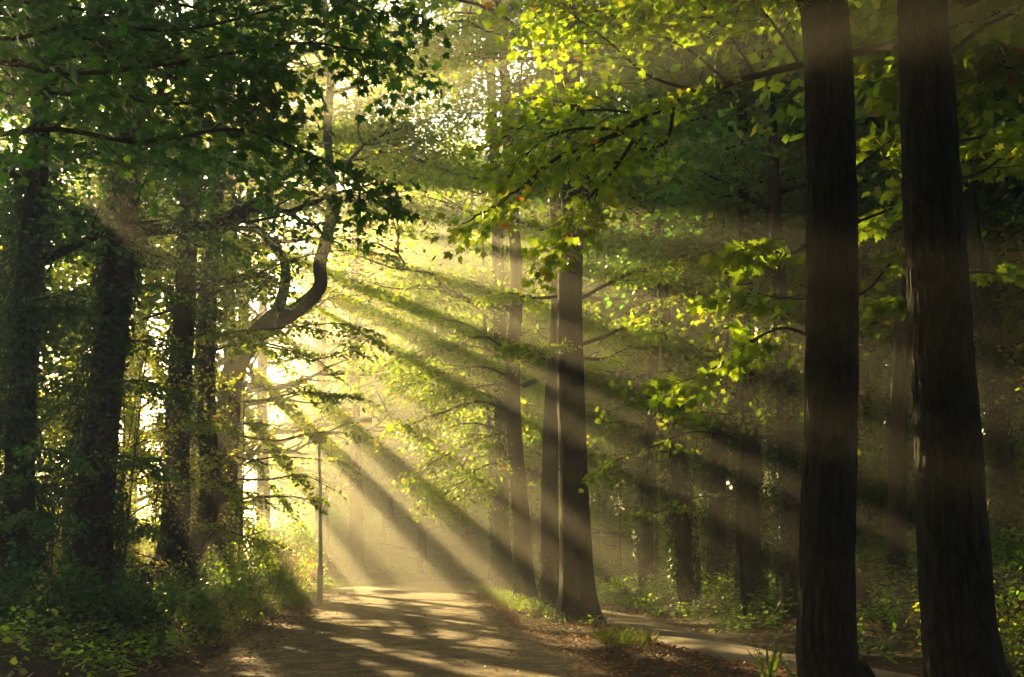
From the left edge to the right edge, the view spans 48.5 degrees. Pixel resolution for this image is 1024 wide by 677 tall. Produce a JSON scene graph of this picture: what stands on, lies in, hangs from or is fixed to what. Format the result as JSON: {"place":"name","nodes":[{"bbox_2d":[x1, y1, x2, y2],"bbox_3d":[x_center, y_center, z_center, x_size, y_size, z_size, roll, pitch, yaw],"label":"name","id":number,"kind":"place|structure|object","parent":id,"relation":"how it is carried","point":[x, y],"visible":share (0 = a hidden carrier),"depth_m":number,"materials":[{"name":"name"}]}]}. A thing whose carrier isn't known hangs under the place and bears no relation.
{"place":"outdoors","nodes":[
{"label":"outdoors","id":0,"kind":"place"},
{"bbox_2d":[191,580,609,676],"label":"road","id":1,"kind":"structure","parent":0,"point":[403,618],"depth_m":19.73,"materials":[{"name":"brown soil"}]},
{"bbox_2d":[0,0,984,558],"label":"sky","id":2,"kind":"structure","parent":0,"point":[256,304],"materials":[{"name":"white"}]},
{"bbox_2d":[0,551,1023,676],"bbox_3d":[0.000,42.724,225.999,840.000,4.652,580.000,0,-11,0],"label":"ground","id":3,"kind":"structure","parent":0,"point":[41,666],"depth_m":18.62,"materials":[{"name":"green plant"}]},
{"bbox_2d":[0,530,47,622],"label":"bush","id":4,"kind":"object","parent":3,"relation":"on","point":[22,553],"visible":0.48,"depth_m":18.47,"materials":[{"name":"green plant"}]},
{"bbox_2d":[0,543,135,633],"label":"bush","id":5,"kind":"object","parent":3,"relation":"on","point":[70,596],"visible":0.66,"depth_m":17.69,"materials":[{"name":"green plant"}]},
{"bbox_2d":[0,2,141,396],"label":"oak tree","id":6,"kind":"object","parent":3,"relation":"on","point":[55,337],"visible":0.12,"depth_m":25.84,"materials":[{"name":"green plant"}]},
{"bbox_2d":[0,250,163,577],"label":"oak tree","id":7,"kind":"object","parent":3,"relation":"on","point":[57,555],"visible":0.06,"depth_m":35.08,"materials":[{"name":"green plant"}]},
{"bbox_2d":[0,335,166,586],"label":"sapling","id":8,"kind":"object","parent":3,"relation":"on","point":[143,446],"visible":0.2,"depth_m":24.70,"materials":[{"name":"green plant"}]},
{"bbox_2d":[1,316,219,576],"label":"oak tree","id":9,"kind":"object","parent":3,"relation":"on","point":[145,426],"visible":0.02,"depth_m":45.45,"materials":[{"name":"green plant"}]},
{"bbox_2d":[0,0,244,617],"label":"oak tree","id":10,"kind":"object","parent":3,"relation":"on","point":[23,520],"visible":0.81,"depth_m":19.99,"materials":[{"name":"green plant"}]},
{"bbox_2d":[57,332,196,571],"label":"sapling","id":11,"kind":"object","parent":3,"relation":"on","point":[150,548],"visible":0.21,"depth_m":32.09,"materials":[{"name":"green plant"}]},
{"bbox_2d":[2,86,254,451],"bbox_3d":[-16.640,-0.552,38.401,15.667,18.645,13.858,0,-11,0],"label":"oak tree","id":12,"kind":"object","parent":3,"relation":"on","point":[71,281],"visible":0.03,"depth_m":38.94,"materials":[{"name":"green plant"}]},
{"bbox_2d":[0,0,259,461],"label":"oak tree","id":13,"kind":"object","parent":3,"relation":"on","point":[153,302],"visible":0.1,"depth_m":31.17,"materials":[{"name":"green plant"}]},
{"bbox_2d":[46,318,214,577],"bbox_3d":[-8.877,2.866,26.421,3.393,7.036,3.558,7,-13,-33],"label":"sapling","id":14,"kind":"object","parent":3,"relation":"on","point":[134,450],"visible":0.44,"depth_m":26.59,"materials":[{"name":"green plant"}]},
{"bbox_2d":[61,295,205,579],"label":"sapling","id":15,"kind":"object","parent":3,"relation":"on","point":[140,448],"visible":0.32,"depth_m":28.04,"materials":[{"name":"green plant"}]},
{"bbox_2d":[75,582,202,643],"bbox_3d":[-6.170,4.642,18.791,1.967,1.282,1.748,10,-15,-43],"label":"bush","id":16,"kind":"object","parent":3,"relation":"on","point":[124,605],"visible":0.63,"depth_m":18.53,"materials":[{"name":"green plant"}]},
{"bbox_2d":[0,185,311,515],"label":"oak tree","id":17,"kind":"object","parent":3,"relation":"on","point":[241,409],"depth_m":49.81,"materials":[{"name":"green plant"}]},
{"bbox_2d":[115,552,197,615],"bbox_3d":[-7.622,5.347,23.632,2.064,1.817,2.266,-10,-15,42],"label":"bush","id":18,"kind":"object","parent":3,"relation":"on","point":[185,580],"visible":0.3,"depth_m":23.76,"materials":[{"name":"green plant"}]},
{"bbox_2d":[0,569,355,676],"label":"undergrowth","id":19,"kind":"object","parent":3,"relation":"on","point":[93,645],"visible":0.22,"depth_m":16.45,"materials":[{"name":"green plant"}]},
{"bbox_2d":[116,330,247,588],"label":"sapling","id":20,"kind":"object","parent":3,"relation":"on","point":[210,467],"visible":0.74,"depth_m":28.86,"materials":[{"name":"green plant"}]},
{"bbox_2d":[114,306,256,568],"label":"sapling","id":21,"kind":"object","parent":3,"relation":"on","point":[214,456],"visible":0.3,"depth_m":30.89,"materials":[{"name":"green plant"}]},
{"bbox_2d":[5,0,388,595],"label":"oak tree","id":22,"kind":"object","parent":3,"relation":"on","point":[183,325],"visible":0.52,"depth_m":30.00,"materials":[{"name":"green plant"}]},
{"bbox_2d":[65,592,345,676],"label":"fallen leaves","id":23,"kind":"object","parent":3,"relation":"on","point":[224,641],"visible":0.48,"depth_m":19.55,"materials":[{"name":"brown plant"}]},
{"bbox_2d":[142,368,271,588],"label":"sapling","id":24,"kind":"object","parent":3,"relation":"on","point":[233,512],"visible":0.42,"depth_m":32.75,"materials":[{"name":"green plant"}]},
{"bbox_2d":[40,2,378,532],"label":"oak tree","id":25,"kind":"object","parent":3,"relation":"on","point":[274,393],"visible":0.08,"depth_m":44.41,"materials":[{"name":"green plant"}]},
{"bbox_2d":[0,0,427,614],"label":"oak tree","id":26,"kind":"object","parent":3,"relation":"on","point":[104,368],"visible":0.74,"depth_m":21.86,"materials":[{"name":"green plant"}]},
{"bbox_2d":[183,571,257,623],"bbox_3d":[-6.640,6.049,25.808,1.605,1.530,2.118,5,-12,-24],"label":"bush","id":27,"kind":"object","parent":3,"relation":"on","point":[207,597],"visible":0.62,"depth_m":25.60,"materials":[{"name":"green plant"}]},
{"bbox_2d":[0,0,452,256],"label":"maple tree","id":28,"kind":"object","parent":3,"relation":"on","point":[178,61],"visible":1,"depth_m":12.07,"materials":[{"name":"green plant"}]},
{"bbox_2d":[147,341,327,573],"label":"oak tree","id":29,"kind":"object","parent":3,"relation":"on","point":[247,524],"visible":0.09,"depth_m":51.99,"materials":[{"name":"green plant"}]},
{"bbox_2d":[197,536,279,595],"bbox_3d":[-8.079,6.930,33.752,2.558,2.139,2.765,0,-11,0],"label":"bush","id":30,"kind":"object","parent":3,"relation":"on","point":[232,563],"visible":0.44,"depth_m":33.72,"materials":[{"name":"green plant"}]},
{"bbox_2d":[193,559,287,612],"bbox_3d":[-7.337,6.853,30.645,2.412,1.803,2.260,-6,-12,29],"label":"bush","id":31,"kind":"object","parent":3,"relation":"on","point":[252,586],"visible":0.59,"depth_m":30.71,"materials":[{"name":"green plant"}]},
{"bbox_2d":[190,373,295,579],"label":"sapling","id":32,"kind":"object","parent":3,"relation":"on","point":[242,508],"visible":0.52,"depth_m":35.54,"materials":[{"name":"green plant"}]},
{"bbox_2d":[81,46,410,560],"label":"oak tree","id":33,"kind":"object","parent":3,"relation":"on","point":[343,302],"visible":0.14,"depth_m":50.44,"materials":[{"name":"green plant"}]},
{"bbox_2d":[101,0,410,590],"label":"oak tree","id":34,"kind":"object","parent":3,"relation":"on","point":[209,502],"visible":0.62,"depth_m":32.15,"materials":[{"name":"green plant"}]},
{"bbox_2d":[140,87,379,519],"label":"oak tree","id":35,"kind":"object","parent":3,"relation":"on","point":[332,421],"visible":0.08,"depth_m":56.23,"materials":[{"name":"green plant"}]},
{"bbox_2d":[243,512,323,572],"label":"bush","id":36,"kind":"object","parent":3,"relation":"on","point":[297,538],"visible":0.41,"depth_m":58.63,"materials":[{"name":"green plant"}]},
{"bbox_2d":[251,540,324,594],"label":"bush","id":37,"kind":"object","parent":3,"relation":"on","point":[291,567],"visible":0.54,"depth_m":43.49,"materials":[{"name":"green plant"}]},
{"bbox_2d":[149,4,453,567],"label":"oak tree","id":38,"kind":"object","parent":3,"relation":"on","point":[261,360],"visible":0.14,"depth_m":63.32,"materials":[{"name":"green plant"}]},
{"bbox_2d":[250,390,365,526],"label":"forest tree","id":39,"kind":"object","parent":3,"relation":"on","point":[284,491],"visible":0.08,"depth_m":90.32,"materials":[{"name":"green plant"}]},
{"bbox_2d":[119,0,498,594],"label":"oak tree","id":40,"kind":"object","parent":3,"relation":"on","point":[317,289],"visible":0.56,"depth_m":37.35,"materials":[{"name":"green plant"}]},
{"bbox_2d":[281,502,348,574],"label":"bush","id":41,"kind":"object","parent":3,"relation":"on","point":[336,550],"visible":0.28,"depth_m":71.43,"materials":[{"name":"green plant"}]},
{"bbox_2d":[256,371,380,531],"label":"forest tree","id":42,"kind":"object","parent":3,"relation":"on","point":[313,411],"visible":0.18,"depth_m":83.63,"materials":[{"name":"green plant"}]},
{"bbox_2d":[167,55,473,575],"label":"oak tree","id":43,"kind":"object","parent":3,"relation":"on","point":[312,452],"visible":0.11,"depth_m":70.38,"materials":[{"name":"green plant"}]},
{"bbox_2d":[245,238,410,506],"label":"forest tree","id":44,"kind":"object","parent":3,"relation":"on","point":[298,367],"visible":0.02,"depth_m":107.19,"materials":[{"name":"green plant"}]},
{"bbox_2d":[316,417,371,603],"bbox_3d":[-5.574,5.786,37.460,1.846,6.403,0.243,-2,-11,9],"label":"street lamp","id":45,"kind":"object","parent":3,"relation":"on","point":[364,421],"visible":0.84,"depth_m":37.43,"materials":[{"name":"metal"}]},
{"bbox_2d":[285,340,428,525],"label":"forest tree","id":46,"kind":"object","parent":3,"relation":"on","point":[339,386],"visible":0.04,"depth_m":86.47,"materials":[{"name":"green plant"}]},
{"bbox_2d":[328,504,388,574],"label":"bush","id":47,"kind":"object","parent":3,"relation":"on","point":[345,554],"visible":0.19,"depth_m":73.45,"materials":[{"name":"green plant"}]},
{"bbox_2d":[252,183,474,419],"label":"forest tree","id":48,"kind":"object","parent":3,"relation":"on","point":[310,320],"visible":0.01,"depth_m":96.79,"materials":[{"name":"green plant"}]},
{"bbox_2d":[254,115,490,572],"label":"oak tree","id":49,"kind":"object","parent":3,"relation":"on","point":[387,503],"visible":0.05,"depth_m":78.97,"materials":[{"name":"green plant"}]},
{"bbox_2d":[249,2,497,582],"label":"oak tree","id":50,"kind":"object","parent":3,"relation":"on","point":[355,568],"visible":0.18,"depth_m":66.45,"materials":[{"name":"green plant"}]},
{"bbox_2d":[302,361,446,564],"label":"forest tree","id":51,"kind":"object","parent":3,"relation":"on","point":[373,505],"visible":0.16,"depth_m":80.71,"materials":[{"name":"green plant"}]},
{"bbox_2d":[364,514,417,572],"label":"bush","id":52,"kind":"object","parent":3,"relation":"on","point":[397,534],"visible":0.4,"depth_m":77.01,"materials":[{"name":"green plant"}]},
{"bbox_2d":[301,181,487,571],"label":"forest tree","id":53,"kind":"object","parent":3,"relation":"on","point":[327,351],"visible":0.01,"depth_m":89.95,"materials":[{"name":"green plant"}]},
{"bbox_2d":[332,338,483,575],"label":"forest tree","id":54,"kind":"object","parent":3,"relation":"on","point":[385,477],"visible":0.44,"depth_m":76.22,"materials":[{"name":"green plant"}]},
{"bbox_2d":[157,576,658,647],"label":"grass","id":55,"kind":"structure","parent":3,"relation":"on","point":[504,602],"depth_m":28.05,"materials":[{"name":"green plant"}]},
{"bbox_2d":[234,586,586,676],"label":"fallen leaves","id":56,"kind":"object","parent":3,"relation":"on","point":[511,652],"visible":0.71,"depth_m":23.46,"materials":[{"name":"brown plant"}]},
{"bbox_2d":[335,556,490,579],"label":"undergrowth","id":57,"kind":"object","parent":3,"relation":"on","point":[430,569],"visible":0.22,"depth_m":74.18,"materials":[{"name":"green plant"}]},
{"bbox_2d":[398,402,511,572],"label":"forest tree","id":58,"kind":"object","parent":3,"relation":"on","point":[456,546],"visible":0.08,"depth_m":77.05,"materials":[{"name":"green plant"}]},
{"bbox_2d":[426,532,484,575],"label":"bush","id":59,"kind":"object","parent":3,"relation":"on","point":[463,560],"visible":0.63,"depth_m":77.54,"materials":[{"name":"green plant"}]},
{"bbox_2d":[357,169,598,586],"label":"birch tree","id":60,"kind":"object","parent":3,"relation":"on","point":[529,435],"visible":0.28,"depth_m":50.42,"materials":[{"name":"green plant"}]},
{"bbox_2d":[361,123,609,579],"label":"forest tree","id":61,"kind":"object","parent":3,"relation":"on","point":[448,215],"visible":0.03,"depth_m":74.62,"materials":[{"name":"green plant"}]},
{"bbox_2d":[315,0,683,590],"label":"maple tree","id":62,"kind":"object","parent":3,"relation":"on","point":[501,547],"visible":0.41,"depth_m":44.62,"materials":[{"name":"green plant"}]},
{"bbox_2d":[398,199,636,581],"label":"forest tree","id":63,"kind":"object","parent":3,"relation":"on","point":[534,502],"visible":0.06,"depth_m":68.94,"materials":[{"name":"green plant"}]},
{"bbox_2d":[292,0,758,598],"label":"maple tree","id":64,"kind":"object","parent":3,"relation":"on","point":[522,534],"visible":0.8,"depth_m":39.26,"materials":[{"name":"green plant"}]},
{"bbox_2d":[486,585,618,626],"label":"weeds","id":65,"kind":"object","parent":3,"relation":"on","point":[506,592],"visible":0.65,"depth_m":32.10,"materials":[{"name":"green plant"}]},
{"bbox_2d":[375,0,747,608],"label":"maple tree","id":66,"kind":"object","parent":3,"relation":"on","point":[549,555],"visible":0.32,"depth_m":32.84,"materials":[{"name":"green plant"}]},
{"bbox_2d":[448,104,699,517],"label":"forest tree","id":67,"kind":"object","parent":3,"relation":"on","point":[538,462],"depth_m":64.14,"materials":[{"name":"green plant"}]},
{"bbox_2d":[416,57,733,501],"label":"forest tree","id":68,"kind":"object","parent":3,"relation":"on","point":[474,321],"visible":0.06,"depth_m":53.67,"materials":[{"name":"green plant"}]},
{"bbox_2d":[378,0,787,624],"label":"maple tree","id":69,"kind":"object","parent":3,"relation":"on","point":[576,596],"visible":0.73,"depth_m":26.16,"materials":[{"name":"green plant"}]},
{"bbox_2d":[558,490,632,561],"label":"bush","id":70,"kind":"object","parent":3,"relation":"on","point":[595,515],"visible":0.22,"depth_m":58.21,"materials":[{"name":"green plant"}]},
{"bbox_2d":[590,438,657,574],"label":"sapling","id":71,"kind":"object","parent":3,"relation":"on","point":[619,523],"visible":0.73,"depth_m":46.42,"materials":[{"name":"green plant"}]},
{"bbox_2d":[520,222,730,558],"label":"forest tree","id":72,"kind":"object","parent":3,"relation":"on","point":[597,533],"visible":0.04,"depth_m":55.03,"materials":[{"name":"green plant"}]},
{"bbox_2d":[467,593,796,676],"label":"fallen leaves","id":73,"kind":"object","parent":3,"relation":"on","point":[482,597],"visible":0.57,"depth_m":17.90,"materials":[{"name":"brown plant"}]},
{"bbox_2d":[467,1,803,551],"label":"forest tree","id":74,"kind":"object","parent":3,"relation":"on","point":[530,412],"visible":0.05,"depth_m":46.36,"materials":[{"name":"green plant"}]},
{"bbox_2d":[481,0,798,618],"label":"forest tree","id":75,"kind":"object","parent":3,"relation":"on","point":[685,585],"visible":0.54,"depth_m":28.88,"materials":[{"name":"green plant"}]},
{"bbox_2d":[599,334,705,572],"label":"sapling","id":76,"kind":"object","parent":3,"relation":"on","point":[634,440],"visible":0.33,"depth_m":42.01,"materials":[{"name":"green plant"}]},
{"bbox_2d":[563,60,763,597],"bbox_3d":[5.457,-1.098,38.788,7.870,20.054,7.916,0,-11,0],"label":"forest tree","id":77,"kind":"object","parent":3,"relation":"on","point":[644,541],"visible":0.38,"depth_m":37.69,"materials":[{"name":"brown plant"}]},
{"bbox_2d":[631,491,708,567],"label":"bush","id":78,"kind":"object","parent":3,"relation":"on","point":[662,538],"visible":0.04,"depth_m":42.77,"materials":[{"name":"green plant"}]},
{"bbox_2d":[608,454,733,551],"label":"bush","id":79,"kind":"object","parent":3,"relation":"on","point":[697,475],"visible":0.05,"depth_m":49.05,"materials":[{"name":"green plant"}]},
{"bbox_2d":[594,28,805,586],"bbox_3d":[6.030,-2.854,34.652,8.396,20.716,8.147,0,-11,0],"label":"forest tree","id":80,"kind":"object","parent":3,"relation":"on","point":[717,548],"visible":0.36,"depth_m":32.60,"materials":[{"name":"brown plant"}]},
{"bbox_2d":[577,239,873,621],"bbox_3d":[4.707,1.924,24.992,7.125,8.907,5.333,9,-14,-40],"label":"young maple","id":81,"kind":"object","parent":3,"relation":"on","point":[609,465],"visible":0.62,"depth_m":24.96,"materials":[{"name":"green plant"}]},
{"bbox_2d":[430,0,1023,676],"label":"maple tree","id":82,"kind":"object","parent":3,"relation":"on","point":[958,618],"visible":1,"depth_m":11.52,"materials":[{"name":"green plant"}]},
{"bbox_2d":[586,210,881,535],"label":"forest tree","id":83,"kind":"object","parent":3,"relation":"on","point":[691,441],"visible":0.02,"depth_m":49.50,"materials":[{"name":"green plant"}]},
{"bbox_2d":[691,483,776,553],"bbox_3d":[7.203,6.082,37.436,3.427,2.872,3.210,3,-11,-14],"label":"bush","id":84,"kind":"object","parent":3,"relation":"on","point":[700,515],"visible":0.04,"depth_m":37.29,"materials":[{"name":"green plant"}]},
{"bbox_2d":[569,0,901,621],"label":"forest tree","id":85,"kind":"object","parent":3,"relation":"on","point":[786,508],"visible":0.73,"depth_m":23.98,"materials":[{"name":"green plant"}]},
{"bbox_2d":[601,5,896,608],"bbox_3d":[6.215,-3.395,28.309,8.085,20.232,8.580,0,-11,0],"label":"forest tree","id":86,"kind":"object","parent":3,"relation":"on","point":[753,554],"visible":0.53,"depth_m":26.93,"materials":[{"name":"green plant"}]},
{"bbox_2d":[599,2,909,482],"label":"forest tree","id":87,"kind":"object","parent":3,"relation":"on","point":[687,315],"visible":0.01,"depth_m":41.77,"materials":[{"name":"green plant"}]},
{"bbox_2d":[744,631,790,676],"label":"weed","id":88,"kind":"object","parent":3,"relation":"on","point":[771,670],"visible":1,"depth_m":13.06,"materials":[{"name":"green plant"}]},
{"bbox_2d":[534,523,1023,676],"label":"undergrowth","id":89,"kind":"object","parent":3,"relation":"on","point":[1000,551],"visible":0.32,"depth_m":23.87,"materials":[{"name":"green plant"}]},
{"bbox_2d":[596,26,1019,396],"bbox_3d":[13.060,-7.523,37.714,17.768,28.623,16.298,5,-12,-22],"label":"forest tree","id":90,"kind":"object","parent":3,"relation":"on","point":[868,344],"visible":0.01,"depth_m":37.05,"materials":[{"name":"green plant"}]},
{"bbox_2d":[600,564,1023,676],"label":"fallen leaves","id":91,"kind":"object","parent":3,"relation":"on","point":[885,666],"visible":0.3,"depth_m":22.91,"materials":[{"name":"brown plant"}]},
{"bbox_2d":[631,9,996,543],"bbox_3d":[10.733,-6.217,35.344,14.547,25.547,15.859,1,-11,-7],"label":"forest tree","id":92,"kind":"object","parent":3,"relation":"on","point":[864,367],"visible":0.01,"depth_m":33.29,"materials":[{"name":"green plant"}]},
{"bbox_2d":[641,0,1023,676],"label":"maple tree","id":93,"kind":"object","parent":3,"relation":"on","point":[827,646],"visible":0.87,"depth_m":12.76,"materials":[{"name":"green plant"}]},
{"bbox_2d":[759,421,914,553],"bbox_3d":[8.624,4.215,29.854,4.412,3.697,4.133,0,-11,0],"label":"bush","id":94,"kind":"object","parent":3,"relation":"on","point":[869,518],"visible":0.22,"depth_m":29.09,"materials":[{"name":"green plant"}]},
{"bbox_2d":[704,23,1023,433],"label":"forest tree","id":95,"kind":"object","parent":3,"relation":"on","point":[797,272],"visible":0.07,"depth_m":27.53,"materials":[{"name":"green plant"}]},
{"bbox_2d":[732,0,1023,237],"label":"forest tree","id":96,"kind":"object","parent":3,"relation":"on","point":[988,74],"visible":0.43,"depth_m":16.72,"materials":[{"name":"green plant"}]},
{"bbox_2d":[768,225,993,526],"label":"forest tree","id":97,"kind":"object","parent":3,"relation":"on","point":[885,400],"visible":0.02,"depth_m":43.22,"materials":[{"name":"brown plant"}]},
{"bbox_2d":[857,405,915,548],"bbox_3d":[10.608,4.117,32.706,4.566,5.140,4.685,-7,-13,31],"label":"bush","id":98,"kind":"object","parent":3,"relation":"on","point":[910,511],"visible":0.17,"depth_m":31.88,"materials":[{"name":"green plant"}]},
{"bbox_2d":[750,5,1023,579],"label":"forest tree","id":99,"kind":"object","parent":3,"relation":"on","point":[896,506],"visible":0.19,"depth_m":23.00,"materials":[{"name":"brown plant"}]},
{"bbox_2d":[753,0,1023,372],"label":"forest tree","id":100,"kind":"object","parent":3,"relation":"on","point":[991,249],"visible":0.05,"depth_m":25.04,"materials":[{"name":"green plant"}]},
{"bbox_2d":[795,0,1023,556],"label":"forest tree","id":101,"kind":"object","parent":3,"relation":"on","point":[1002,496],"visible":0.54,"depth_m":22.16,"materials":[{"name":"brown plant"}]},
{"bbox_2d":[889,5,1023,315],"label":"forest tree","id":102,"kind":"object","parent":3,"relation":"on","point":[1010,288],"visible":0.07,"depth_m":23.26,"materials":[{"name":"green plant"}]},
{"bbox_2d":[901,570,1023,664],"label":"bush","id":103,"kind":"object","parent":3,"relation":"on","point":[1007,646],"visible":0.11,"depth_m":14.86,"materials":[{"name":"green plant"}]},
{"bbox_2d":[979,393,1023,530],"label":"bush","id":104,"kind":"object","parent":3,"relation":"on","point":[1020,444],"visible":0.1,"depth_m":25.48,"materials":[{"name":"green plant"}]},
{"bbox_2d":[538,583,917,676],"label":"footpath","id":105,"kind":"structure","parent":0,"point":[670,634],"depth_m":19.94,"materials":[{"name":"brown soil"}]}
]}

